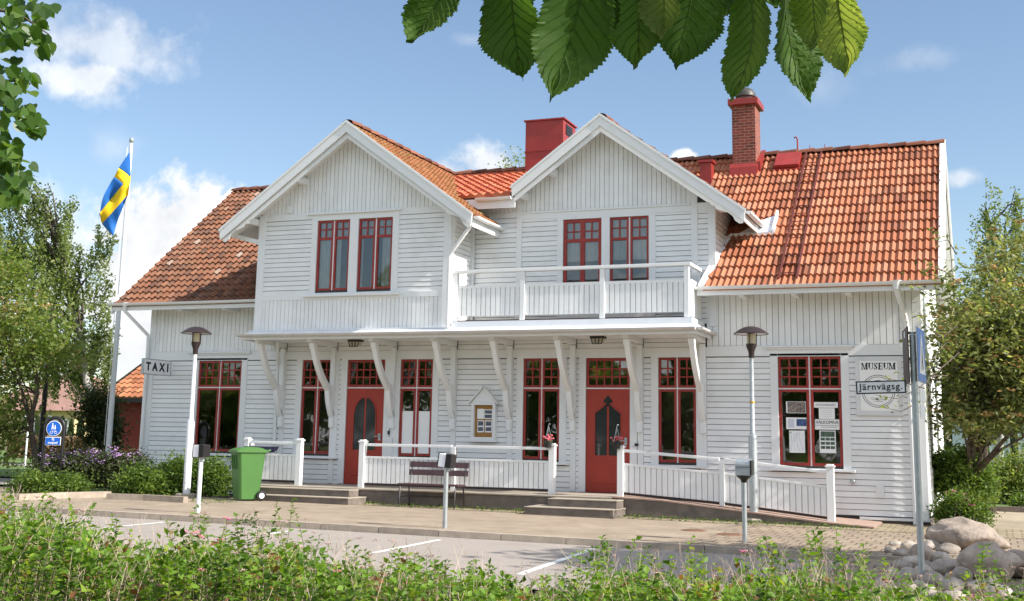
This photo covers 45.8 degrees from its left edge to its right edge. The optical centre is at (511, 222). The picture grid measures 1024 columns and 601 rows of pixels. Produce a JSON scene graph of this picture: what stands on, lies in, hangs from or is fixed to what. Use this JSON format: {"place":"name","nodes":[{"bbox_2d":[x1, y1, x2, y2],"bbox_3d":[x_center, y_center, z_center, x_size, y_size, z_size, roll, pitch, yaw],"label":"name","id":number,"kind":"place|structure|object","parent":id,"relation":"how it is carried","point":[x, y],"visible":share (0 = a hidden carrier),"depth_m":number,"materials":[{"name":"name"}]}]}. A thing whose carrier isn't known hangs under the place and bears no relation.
{"place":"outdoors","nodes":[
{"label":"outdoors","id":0,"kind":"place"},
{"bbox_2d":[0,465,31,476],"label":"front lawn","id":1,"kind":"structure","parent":0,"point":[3,470],"depth_m":36.48,"materials":[{"name":"green plant"}]},
{"bbox_2d":[5,305,53,463],"bbox_3d":[-13.260,4.536,32.849,1.346,4.639,0.390,7,-12,-29],"label":"street lamp","id":2,"kind":"object","parent":1,"relation":"on","point":[43,411],"visible":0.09,"depth_m":33.08,"materials":[{"name":"grey metal"}]},
{"bbox_2d":[61,375,140,459],"bbox_3d":[-11.185,5.620,33.056,2.101,2.884,2.223,-3,-11,21],"label":"plum tree","id":3,"kind":"object","parent":1,"relation":"on","point":[93,408],"visible":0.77,"depth_m":32.85,"materials":[{"name":"green plant"}]},
{"bbox_2d":[104,138,133,470],"bbox_3d":[-10.424,2.185,32.149,0.320,9.130,0.312,-3,-11,21],"label":"flagpole","id":4,"kind":"object","parent":1,"relation":"on","point":[114,365],"visible":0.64,"depth_m":31.96,"materials":[{"name":"metal"}]},
{"bbox_2d":[99,152,130,235],"bbox_3d":[-10.227,-0.743,31.189,0.794,2.190,0.334,-1,-10,9],"label":"flag","id":5,"kind":"object","parent":4,"relation":"attached to","point":[115,196],"visible":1,"depth_m":31.16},
{"bbox_2d":[0,451,98,462],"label":"lawn","id":6,"kind":"structure","parent":0,"point":[18,460],"depth_m":48.08,"materials":[{"name":"green plant"}]},
{"bbox_2d":[7,435,94,458],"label":"clipped hedge","id":7,"kind":"object","parent":6,"relation":"on","point":[58,447],"visible":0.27,"depth_m":51.21,"materials":[{"name":"green plant"}]},
{"bbox_2d":[0,377,107,450],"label":"bungalow","id":8,"kind":"object","parent":6,"relation":"on","point":[56,409],"visible":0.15,"depth_m":67.78,"materials":[{"name":"beige"}]},
{"bbox_2d":[66,419,74,435],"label":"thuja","id":9,"kind":"object","parent":6,"relation":"on","point":[70,425],"visible":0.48,"depth_m":60.02,"materials":[{"name":"green plant"}]},
{"bbox_2d":[100,364,143,458],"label":"red shed","id":10,"kind":"structure","parent":6,"relation":"on","point":[131,382],"depth_m":41.43,"materials":[{"name":"tile"}]},
{"bbox_2d":[3,560,560,600],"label":"soil bed","id":11,"kind":"object","parent":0,"point":[189,594],"depth_m":11.84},
{"bbox_2d":[0,0,61,210],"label":"lime tree","id":12,"kind":"object","parent":11,"relation":"on","point":[31,123],"visible":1,"depth_m":4.77,"materials":[{"name":"green plant"}]},
{"bbox_2d":[0,479,1023,600],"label":"hedge","id":13,"kind":"object","parent":11,"relation":"on","point":[104,571],"visible":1,"depth_m":6.57,"materials":[{"name":"green plant"}]},
{"bbox_2d":[401,0,869,102],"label":"horse chestnut","id":14,"kind":"object","parent":11,"relation":"on","point":[565,45],"visible":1,"depth_m":2.02,"materials":[{"name":"green plant"}]},
{"bbox_2d":[0,487,741,542],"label":"pavement","id":15,"kind":"structure","parent":0,"point":[563,526],"depth_m":20.71,"materials":[{"name":"concrete"}]},
{"bbox_2d":[1,463,101,492],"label":"shrub","id":16,"kind":"object","parent":15,"relation":"on","point":[32,482],"visible":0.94,"depth_m":24.96,"materials":[{"name":"green plant"}]},
{"bbox_2d":[40,416,65,488],"bbox_3d":[-9.973,5.001,26.302,0.476,1.588,0.094,1,-10,0],"label":"path sign","id":17,"kind":"object","parent":15,"relation":"on","point":[53,428],"visible":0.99,"depth_m":26.33,"materials":[{"name":"blue metal"}]},
{"bbox_2d":[10,441,117,487],"bbox_3d":[-9.811,5.342,26.583,2.223,1.105,1.799,-3,-11,21],"label":"lilac shrub","id":18,"kind":"object","parent":15,"relation":"on","point":[70,464],"visible":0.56,"depth_m":26.37,"materials":[{"name":"green plant"}]},
{"bbox_2d":[14,491,187,502],"bbox_3d":[-7.678,5.260,23.080,2.610,0.160,2.164,-3,-11,21],"label":"bed edging","id":19,"kind":"object","parent":15,"relation":"on","point":[108,495],"visible":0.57,"depth_m":23.47,"materials":[{"name":"concrete"}]},
{"bbox_2d":[65,440,161,491],"bbox_3d":[-8.772,5.392,26.864,2.148,1.156,1.769,3,-10,-10],"label":"lilac shrub","id":20,"kind":"object","parent":15,"relation":"on","point":[115,464],"visible":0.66,"depth_m":26.51,"materials":[{"name":"green plant"}]},
{"bbox_2d":[102,454,197,495],"bbox_3d":[-7.394,5.308,25.412,2.141,0.887,1.659,2,-10,-8],"label":"shrub","id":21,"kind":"object","parent":15,"relation":"on","point":[138,479],"visible":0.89,"depth_m":25.12,"materials":[{"name":"green plant"}]},
{"bbox_2d":[153,449,232,496],"bbox_3d":[-6.567,5.330,25.802,2.294,1.028,1.714,-3,-11,21],"label":"shrub","id":22,"kind":"object","parent":15,"relation":"on","point":[216,476],"visible":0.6,"depth_m":25.48,"materials":[{"name":"green plant"}]},
{"bbox_2d":[175,327,211,497],"bbox_3d":[-6.708,3.938,25.364,0.640,3.525,0.640,-3,-11,21],"label":"lamp post","id":23,"kind":"object","parent":15,"relation":"on","point":[196,333],"visible":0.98,"depth_m":25.28,"materials":[{"name":"metal"}]},
{"bbox_2d":[192,444,210,512],"bbox_3d":[-5.291,4.335,20.513,0.230,1.142,0.200,-3,-11,21],"label":"power post","id":24,"kind":"object","parent":15,"relation":"on","point":[202,451],"visible":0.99,"depth_m":20.51,"materials":[{"name":"metal"}]},
{"bbox_2d":[228,447,270,500],"bbox_3d":[-5.318,5.071,24.504,0.724,1.067,0.630,7,-12,-30],"label":"wheeled bin","id":25,"kind":"object","parent":15,"relation":"on","point":[247,463],"visible":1,"depth_m":24.27,"materials":[{"name":"green plastic"}]},
{"bbox_2d":[437,452,456,527],"bbox_3d":[-1.017,4.126,18.685,0.253,1.140,0.200,-3,-11,21],"label":"power post","id":26,"kind":"object","parent":15,"relation":"on","point":[447,462],"visible":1,"depth_m":18.67,"materials":[{"name":"metal"}]},
{"bbox_2d":[0,462,1020,594],"bbox_3d":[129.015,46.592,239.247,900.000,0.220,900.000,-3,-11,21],"label":"ground","id":27,"kind":"structure","parent":0,"point":[101,489],"depth_m":30.26,"materials":[{"name":"green plant"}]},
{"bbox_2d":[0,238,111,476],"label":"leafy tree","id":28,"kind":"object","parent":27,"relation":"on","point":[12,324],"visible":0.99,"depth_m":30.77,"materials":[{"name":"green plant"}]},
{"bbox_2d":[0,176,122,406],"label":"birch tree","id":29,"kind":"object","parent":27,"relation":"on","point":[61,248],"visible":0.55,"depth_m":41.80,"materials":[{"name":"green plant"}]},
{"bbox_2d":[0,511,841,599],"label":"parking lot","id":30,"kind":"structure","parent":27,"relation":"on","point":[507,556],"depth_m":15.95,"materials":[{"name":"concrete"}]},
{"bbox_2d":[105,522,594,574],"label":"parking lines","id":31,"kind":"object","parent":30,"relation":"on","point":[548,564],"visible":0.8,"depth_m":15.49,"materials":[{"name":"paint"}]},
{"bbox_2d":[0,504,903,560],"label":"kerb","id":32,"kind":"structure","parent":27,"relation":"on","point":[494,536],"depth_m":17.84,"materials":[{"name":"concrete"}]},
{"bbox_2d":[488,146,524,167],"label":"back tree","id":33,"kind":"object","parent":27,"relation":"on","point":[514,156],"visible":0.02,"depth_m":46.01,"materials":[{"name":"green plant"}]},
{"bbox_2d":[108,87,956,532],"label":"station house","id":34,"kind":"structure","parent":27,"relation":"on","point":[442,293],"depth_m":25.65,"materials":[{"name":"white paint"}]},
{"bbox_2d":[141,358,172,375],"bbox_3d":[-8.270,3.376,28.253,0.098,0.360,1.103,-3,-11,21],"label":"taxi sign","id":35,"kind":"object","parent":34,"relation":"attached to","point":[156,367],"visible":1,"depth_m":28.17,"materials":[{"name":"white metal"}]},
{"bbox_2d":[183,361,241,455],"bbox_3d":[-6.828,4.294,28.097,1.630,2.180,0.180,-3,-11,21],"label":"window","id":36,"kind":"structure","parent":34,"relation":"in","point":[220,387],"depth_m":28.18,"materials":[{"name":"red paint"}]},
{"bbox_2d":[300,360,337,458],"bbox_3d":[-4.394,4.170,27.150,1.240,2.180,0.180,-3,-11,21],"label":"window","id":37,"kind":"structure","parent":34,"relation":"in","point":[317,387],"depth_m":27.22,"materials":[{"name":"red paint"}]},
{"bbox_2d":[316,220,349,290],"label":"window","id":38,"kind":"structure","parent":34,"relation":"in","point":[331,234],"depth_m":26.47,"materials":[{"name":"red paint"}]},
{"bbox_2d":[347,340,363,346],"bbox_3d":[-3.399,2.627,26.319,0.300,0.158,0.200,-3,-11,21],"label":"ceiling lamp","id":39,"kind":"object","parent":34,"relation":"attached to","point":[354,343],"visible":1,"depth_m":26.25,"materials":[{"name":"glass"}]},
{"bbox_2d":[344,388,383,483],"bbox_3d":[-3.249,4.689,26.627,0.928,2.076,0.106,-3,-11,21],"label":"door","id":40,"kind":"structure","parent":34,"relation":"in","point":[365,406],"depth_m":26.67,"materials":[{"name":"red wood"}]},
{"bbox_2d":[348,360,384,387],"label":"transom window","id":41,"kind":"structure","parent":34,"relation":"in","point":[350,361],"depth_m":26.92,"materials":[{"name":"red paint"}]},
{"bbox_2d":[357,217,392,289],"bbox_3d":[-2.925,0.667,26.069,0.830,1.550,0.087,-3,-11,21],"label":"window","id":42,"kind":"structure","parent":34,"relation":"in","point":[374,227],"depth_m":26.06,"materials":[{"name":"red paint"}]},
{"bbox_2d":[399,359,437,460],"bbox_3d":[-2.094,4.053,26.255,1.220,2.180,0.180,-3,-11,21],"label":"window","id":43,"kind":"structure","parent":34,"relation":"in","point":[415,425],"depth_m":26.27,"materials":[{"name":"red paint"}]},
{"bbox_2d":[468,386,499,441],"bbox_3d":[-0.596,4.040,25.595,0.688,1.169,0.180,-3,-11,21],"label":"notice board","id":44,"kind":"object","parent":34,"relation":"attached to","point":[483,401],"visible":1,"depth_m":25.59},
{"bbox_2d":[523,358,568,464],"bbox_3d":[0.610,3.920,25.231,1.250,2.180,0.232,-3,-11,21],"label":"window","id":45,"kind":"structure","parent":34,"relation":"in","point":[541,387],"depth_m":25.29,"materials":[{"name":"red paint"}]},
{"bbox_2d":[563,218,600,282],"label":"window","id":46,"kind":"structure","parent":34,"relation":"in","point":[582,237],"depth_m":25.56,"materials":[{"name":"red paint"}]},
{"bbox_2d":[590,336,606,343],"bbox_3d":[1.730,2.366,24.323,0.300,0.158,0.200,-3,-11,21],"label":"ceiling lamp","id":47,"kind":"object","parent":34,"relation":"attached to","point":[597,339],"visible":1,"depth_m":24.25,"materials":[{"name":"glass"}]},
{"bbox_2d":[586,389,629,492],"bbox_3d":[1.945,4.425,24.606,0.928,2.076,0.106,-3,-11,21],"label":"door","id":48,"kind":"structure","parent":34,"relation":"in","point":[605,408],"depth_m":24.63,"materials":[{"name":"red wood"}]},
{"bbox_2d":[586,358,629,388],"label":"transom window","id":49,"kind":"structure","parent":34,"relation":"in","point":[588,385],"depth_m":24.86,"materials":[{"name":"red paint"}]},
{"bbox_2d":[610,216,648,280],"bbox_3d":[2.446,0.855,25.117,0.840,1.980,0.087,-3,-11,21],"label":"window","id":50,"kind":"structure","parent":34,"relation":"in","point":[629,236],"depth_m":25.20,"materials":[{"name":"red paint"}]},
{"bbox_2d":[650,357,707,468],"bbox_3d":[3.300,3.783,24.183,1.210,2.180,0.230,-3,-11,21],"label":"window","id":51,"kind":"structure","parent":34,"relation":"in","point":[677,402],"depth_m":24.23,"materials":[{"name":"red paint"}]},
{"bbox_2d":[786,401,805,412],"bbox_3d":[5.480,3.563,23.379,0.378,0.224,0.006,-3,-11,21],"label":"window notice","id":52,"kind":"object","parent":34,"relation":"attached to","point":[795,406],"depth_m":23.38,"materials":[{"name":"paper"}]},
{"bbox_2d":[786,417,806,428],"bbox_3d":[5.474,3.864,23.325,0.384,0.222,0.006,-3,-11,21],"label":"window notice","id":53,"kind":"object","parent":34,"relation":"attached to","point":[796,423],"depth_m":23.32,"materials":[{"name":"paper"}]},
{"bbox_2d":[789,431,804,452],"bbox_3d":[5.470,4.206,23.263,0.304,0.418,0.008,-3,-11,21],"label":"window notice","id":54,"kind":"object","parent":34,"relation":"attached to","point":[796,441],"depth_m":23.26,"materials":[{"name":"paper"}]},
{"bbox_2d":[767,356,855,472],"bbox_3d":[5.711,3.655,23.218,1.630,2.180,0.180,-3,-11,21],"label":"window","id":55,"kind":"structure","parent":34,"relation":"in","point":[809,388],"depth_m":23.27,"materials":[{"name":"red paint"}]},
{"bbox_2d":[814,402,837,407],"bbox_3d":[6.004,3.488,23.183,0.447,0.108,0.008,-3,-11,21],"label":"window notice","id":56,"kind":"object","parent":34,"relation":"attached to","point":[825,404],"depth_m":23.18,"materials":[{"name":"paper"}]},
{"bbox_2d":[819,408,834,418],"bbox_3d":[6.014,3.648,23.150,0.296,0.202,0.006,-3,-11,21],"label":"window notice","id":57,"kind":"object","parent":34,"relation":"attached to","point":[826,413],"depth_m":23.15,"materials":[{"name":"paper"}]},
{"bbox_2d":[819,430,835,452],"bbox_3d":[6.008,4.170,23.056,0.302,0.421,0.006,-3,-11,21],"label":"window notice","id":58,"kind":"object","parent":34,"relation":"attached to","point":[827,441],"depth_m":23.05,"materials":[{"name":"paper"}]},
{"bbox_2d":[815,419,839,429],"bbox_3d":[6.011,3.850,23.113,0.457,0.194,0.008,-3,-11,21],"label":"window notice","id":59,"kind":"object","parent":34,"relation":"attached to","point":[826,424],"depth_m":23.11,"materials":[{"name":"paper"}]},
{"bbox_2d":[855,356,903,415],"bbox_3d":[6.916,3.075,22.829,0.850,1.110,0.043,-3,-11,21],"label":"museum sign","id":60,"kind":"object","parent":34,"relation":"attached to","point":[873,368],"visible":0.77,"depth_m":22.82,"materials":[{"name":"metal"}]},
{"bbox_2d":[253,482,881,530],"bbox_3d":[0.333,5.494,23.635,13.020,0.452,2.507,-3,-11,21],"label":"porch","id":61,"kind":"object","parent":27,"relation":"on","point":[593,505],"visible":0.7,"depth_m":23.14,"materials":[{"name":"concrete"}]},
{"bbox_2d":[243,437,304,484],"bbox_3d":[-4.856,5.171,26.319,1.451,0.969,1.398,-3,-11,21],"label":"railing","id":62,"kind":"object","parent":61,"relation":"on","point":[288,468],"visible":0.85,"depth_m":25.63,"materials":[{"name":"white paint"}]},
{"bbox_2d":[358,440,557,494],"bbox_3d":[-1.152,4.865,24.221,4.306,0.969,0.156,-3,-11,21],"label":"railing","id":63,"kind":"object","parent":61,"relation":"on","point":[498,474],"visible":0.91,"depth_m":24.05,"materials":[{"name":"white paint"}]},
{"bbox_2d":[541,425,553,447],"bbox_3d":[0.704,4.134,23.526,0.318,0.464,0.285,-3,-11,21],"label":"flower basket","id":64,"kind":"object","parent":63,"relation":"on","point":[548,442],"visible":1,"depth_m":23.45,"materials":[{"name":"metal"}]},
{"bbox_2d":[617,445,835,521],"bbox_3d":[3.865,4.755,22.242,4.031,1.265,0.166,-3,-11,21],"label":"railing","id":65,"kind":"object","parent":61,"relation":"on","point":[721,487],"visible":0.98,"depth_m":22.22,"materials":[{"name":"white paint"}]},
{"bbox_2d":[610,424,623,448],"bbox_3d":[1.992,4.069,23.029,0.273,0.464,0.313,0,-10,5],"label":"flower basket","id":66,"kind":"object","parent":65,"relation":"on","point":[615,444],"visible":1,"depth_m":22.97,"materials":[{"name":"metal"}]},
{"bbox_2d":[943,420,952,451],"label":"wood","id":67,"kind":"object","parent":27,"relation":"on","point":[947,442],"depth_m":81.56,"materials":[{"name":"green plant"}]},
{"bbox_2d":[0,0,1023,440],"label":"sky","id":68,"kind":"structure","parent":0,"point":[214,97],"materials":[{"name":"blue"}]},
{"bbox_2d":[354,503,1023,538],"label":"sett strip","id":69,"kind":"object","parent":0,"point":[911,528],"visible":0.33,"depth_m":21.34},
{"bbox_2d":[0,488,858,529],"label":"weeds","id":70,"kind":"object","parent":69,"relation":"on","point":[639,516],"visible":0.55,"depth_m":22.31,"materials":[{"name":"green plant"}]},
{"bbox_2d":[397,461,468,508],"bbox_3d":[-1.548,5.134,23.735,1.300,0.872,0.596,-3,-11,21],"label":"bench","id":71,"kind":"object","parent":69,"relation":"on","point":[412,471],"visible":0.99,"depth_m":23.89,"materials":[{"name":"brown wood"}]},
{"bbox_2d":[734,326,768,522],"bbox_3d":[4.380,3.647,22.065,0.640,3.525,0.640,-3,-11,21],"label":"lamp post","id":72,"kind":"object","parent":69,"relation":"on","point":[751,333],"visible":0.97,"depth_m":22.04,"materials":[{"name":"metal"}]},
{"bbox_2d":[926,485,1005,527],"bbox_3d":[8.066,5.126,21.878,1.286,0.821,1.434,8,-12,-33],"label":"spirea bush","id":73,"kind":"object","parent":69,"relation":"on","point":[954,503],"visible":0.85,"depth_m":21.66,"materials":[{"name":"green plant"}]},
{"bbox_2d":[681,525,1023,558],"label":"pavement blocks","id":74,"kind":"structure","parent":0,"point":[850,541],"depth_m":18.32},
{"bbox_2d":[735,458,753,542],"bbox_3d":[3.368,4.013,17.521,0.240,1.185,0.214,-3,-11,21],"label":"power post","id":75,"kind":"object","parent":74,"relation":"on","point":[744,469],"visible":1,"depth_m":17.50,"materials":[{"name":"metal"}]},
{"bbox_2d":[891,548,907,555],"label":"cobble","id":76,"kind":"object","parent":74,"relation":"on","point":[900,552],"visible":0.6,"depth_m":15.76,"materials":[{"name":"stone"}]},
{"bbox_2d":[900,541,916,549],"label":"cobble","id":77,"kind":"object","parent":74,"relation":"on","point":[906,545],"visible":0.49,"depth_m":16.89,"materials":[{"name":"stone"}]},
{"bbox_2d":[924,539,939,549],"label":"cobble","id":78,"kind":"object","parent":74,"relation":"on","point":[932,544],"visible":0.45,"depth_m":16.98,"materials":[{"name":"stone"}]},
{"bbox_2d":[935,543,960,553],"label":"cobble","id":79,"kind":"object","parent":74,"relation":"on","point":[949,548],"visible":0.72,"depth_m":16.42,"materials":[{"name":"stone"}]},
{"bbox_2d":[924,516,1009,550],"bbox_3d":[6.424,4.431,17.114,0.835,0.536,0.964,8,-12,-33],"label":"boulder","id":80,"kind":"object","parent":74,"relation":"on","point":[962,533],"visible":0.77,"depth_m":16.88,"materials":[{"name":"stone"}]},
{"bbox_2d":[802,557,1023,600],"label":"drive apron","id":81,"kind":"object","parent":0,"point":[871,564],"visible":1,"depth_m":14.00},
{"bbox_2d":[875,576,894,589],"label":"cobble","id":82,"kind":"object","parent":81,"relation":"on","point":[879,580],"visible":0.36,"depth_m":12.35,"materials":[{"name":"stone"}]},
{"bbox_2d":[856,326,925,577],"bbox_3d":[4.194,2.574,13.301,0.708,2.808,0.624,-3,-11,21],"label":"sign pole","id":83,"kind":"object","parent":81,"relation":"on","point":[915,367],"visible":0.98,"depth_m":13.13,"materials":[{"name":"metal"}]},
{"bbox_2d":[891,558,912,569],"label":"cobble","id":84,"kind":"object","parent":81,"relation":"on","point":[903,563],"visible":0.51,"depth_m":14.06,"materials":[{"name":"stone"}]},
{"bbox_2d":[894,579,917,594],"bbox_3d":[3.880,3.586,11.839,0.256,0.195,0.231,8,-12,-34],"label":"cobble","id":85,"kind":"object","parent":81,"relation":"on","point":[910,586],"visible":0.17,"depth_m":11.76,"materials":[{"name":"stone"}]},
{"bbox_2d":[898,567,918,582],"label":"cobble","id":86,"kind":"object","parent":81,"relation":"on","point":[913,572],"visible":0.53,"depth_m":13.03,"materials":[{"name":"stone"}]},
{"bbox_2d":[903,555,917,567],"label":"cobble","id":87,"kind":"object","parent":81,"relation":"on","point":[913,560],"visible":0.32,"depth_m":14.52,"materials":[{"name":"stone"}]},
{"bbox_2d":[907,544,932,560],"bbox_3d":[5.107,4.151,15.144,0.232,0.281,0.282,6,-11,-24],"label":"boulder","id":88,"kind":"object","parent":81,"relation":"on","point":[913,551],"visible":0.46,"depth_m":15.08,"materials":[{"name":"stone"}]},
{"bbox_2d":[919,570,944,587],"bbox_3d":[4.407,3.755,12.718,0.232,0.203,0.282,2,-10,-6],"label":"cobble","id":89,"kind":"object","parent":81,"relation":"on","point":[939,577],"visible":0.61,"depth_m":12.64,"materials":[{"name":"stone"}]},
{"bbox_2d":[930,551,951,561],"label":"cobble","id":90,"kind":"object","parent":81,"relation":"on","point":[936,555],"visible":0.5,"depth_m":15.10,"materials":[{"name":"stone"}]},
{"bbox_2d":[930,559,955,574],"bbox_3d":[5.021,4.012,14.068,0.313,0.210,0.297,-2,-11,16],"label":"cobble","id":91,"kind":"object","parent":81,"relation":"on","point":[942,566],"visible":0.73,"depth_m":13.97,"materials":[{"name":"stone"}]},
{"bbox_2d":[939,577,964,591],"bbox_3d":[4.426,3.662,12.178,0.243,0.195,0.289,0,-10,7],"label":"cobble","id":92,"kind":"object","parent":81,"relation":"on","point":[947,582],"visible":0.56,"depth_m":12.11,"materials":[{"name":"stone"}]},
{"bbox_2d":[942,590,965,600],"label":"cobble","id":93,"kind":"object","parent":81,"relation":"on","point":[952,594],"visible":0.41,"depth_m":11.26,"materials":[{"name":"stone"}]},
{"bbox_2d":[951,566,972,582],"bbox_3d":[4.909,3.851,13.230,0.235,0.196,0.273,5,-11,-19],"label":"cobble","id":94,"kind":"object","parent":81,"relation":"on","point":[957,571],"visible":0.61,"depth_m":13.14,"materials":[{"name":"stone"}]},
{"bbox_2d":[964,580,987,596],"bbox_3d":[4.650,3.664,12.130,0.250,0.174,0.214,-1,-10,13],"label":"cobble","id":95,"kind":"object","parent":81,"relation":"on","point":[972,583],"visible":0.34,"depth_m":12.07,"materials":[{"name":"stone"}]},
{"bbox_2d":[955,541,1023,580],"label":"boulder","id":96,"kind":"object","parent":81,"relation":"on","point":[966,557],"visible":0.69,"depth_m":13.56,"materials":[{"name":"stone"}]},
{"bbox_2d":[986,583,1012,600],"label":"cobble","id":97,"kind":"object","parent":81,"relation":"on","point":[1000,590],"visible":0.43,"depth_m":11.73,"materials":[{"name":"stone"}]},
{"bbox_2d":[1008,549,1023,577],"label":"boulder","id":98,"kind":"object","parent":81,"relation":"on","point":[1018,571],"visible":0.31,"depth_m":13.79,"materials":[{"name":"stone"}]},
{"bbox_2d":[932,511,1023,529],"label":"side yard","id":99,"kind":"structure","parent":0,"point":[1011,520],"depth_m":24.22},
{"bbox_2d":[875,202,1023,494],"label":"blooming tree","id":100,"kind":"object","parent":99,"relation":"on","point":[981,375],"visible":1,"depth_m":23.05,"materials":[{"name":"green plant"}]},
{"bbox_2d":[931,432,1009,507],"bbox_3d":[8.926,5.137,24.549,2.127,1.761,1.810,-3,-11,21],"label":"leafy shrub","id":101,"kind":"object","parent":99,"relation":"on","point":[949,467],"visible":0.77,"depth_m":24.24,"materials":[{"name":"green plant"}]},
{"bbox_2d":[983,487,1001,513],"bbox_3d":[10.394,6.069,26.931,0.968,0.823,0.919,-7,-13,37],"label":"rose bush","id":102,"kind":"object","parent":99,"relation":"on","point":[987,503],"visible":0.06,"depth_m":26.79,"materials":[{"name":"green plant"}]},
{"bbox_2d":[990,506,1023,512],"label":"lawn edge","id":103,"kind":"object","parent":99,"relation":"on","point":[1008,509],"depth_m":27.61,"materials":[{"name":"concrete"}]},
{"bbox_2d":[987,494,1008,505],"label":"side lawn","id":104,"kind":"structure","parent":0,"point":[999,504],"depth_m":30.49,"materials":[{"name":"green plant"}]},
{"bbox_2d":[939,295,1023,458],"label":"dark tree","id":105,"kind":"object","parent":104,"relation":"on","point":[942,386],"visible":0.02,"depth_m":35.59,"materials":[{"name":"green plant"}]},
{"bbox_2d":[942,369,1023,461],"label":"pale house","id":106,"kind":"structure","parent":104,"relation":"on","point":[958,438],"depth_m":51.51,"materials":[{"name":"wood"}]},
{"bbox_2d":[1008,433,1019,456],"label":"window","id":107,"kind":"structure","parent":106,"relation":"in","point":[1012,446],"depth_m":51.22,"materials":[{"name":"white glass"}]},
{"bbox_2d":[966,178,1023,468],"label":"weeping tree","id":108,"kind":"object","parent":104,"relation":"on","point":[994,219],"visible":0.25,"depth_m":43.93,"materials":[{"name":"green plant"}]},
{"bbox_2d":[982,436,1023,503],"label":"leafy shrub","id":109,"kind":"object","parent":104,"relation":"on","point":[1012,472],"visible":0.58,"depth_m":30.82,"materials":[{"name":"green plant"}]},
{"bbox_2d":[1003,487,1023,506],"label":"leafy shrub","id":110,"kind":"object","parent":104,"relation":"on","point":[1017,500],"visible":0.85,"depth_m":27.88,"materials":[{"name":"green plant"}]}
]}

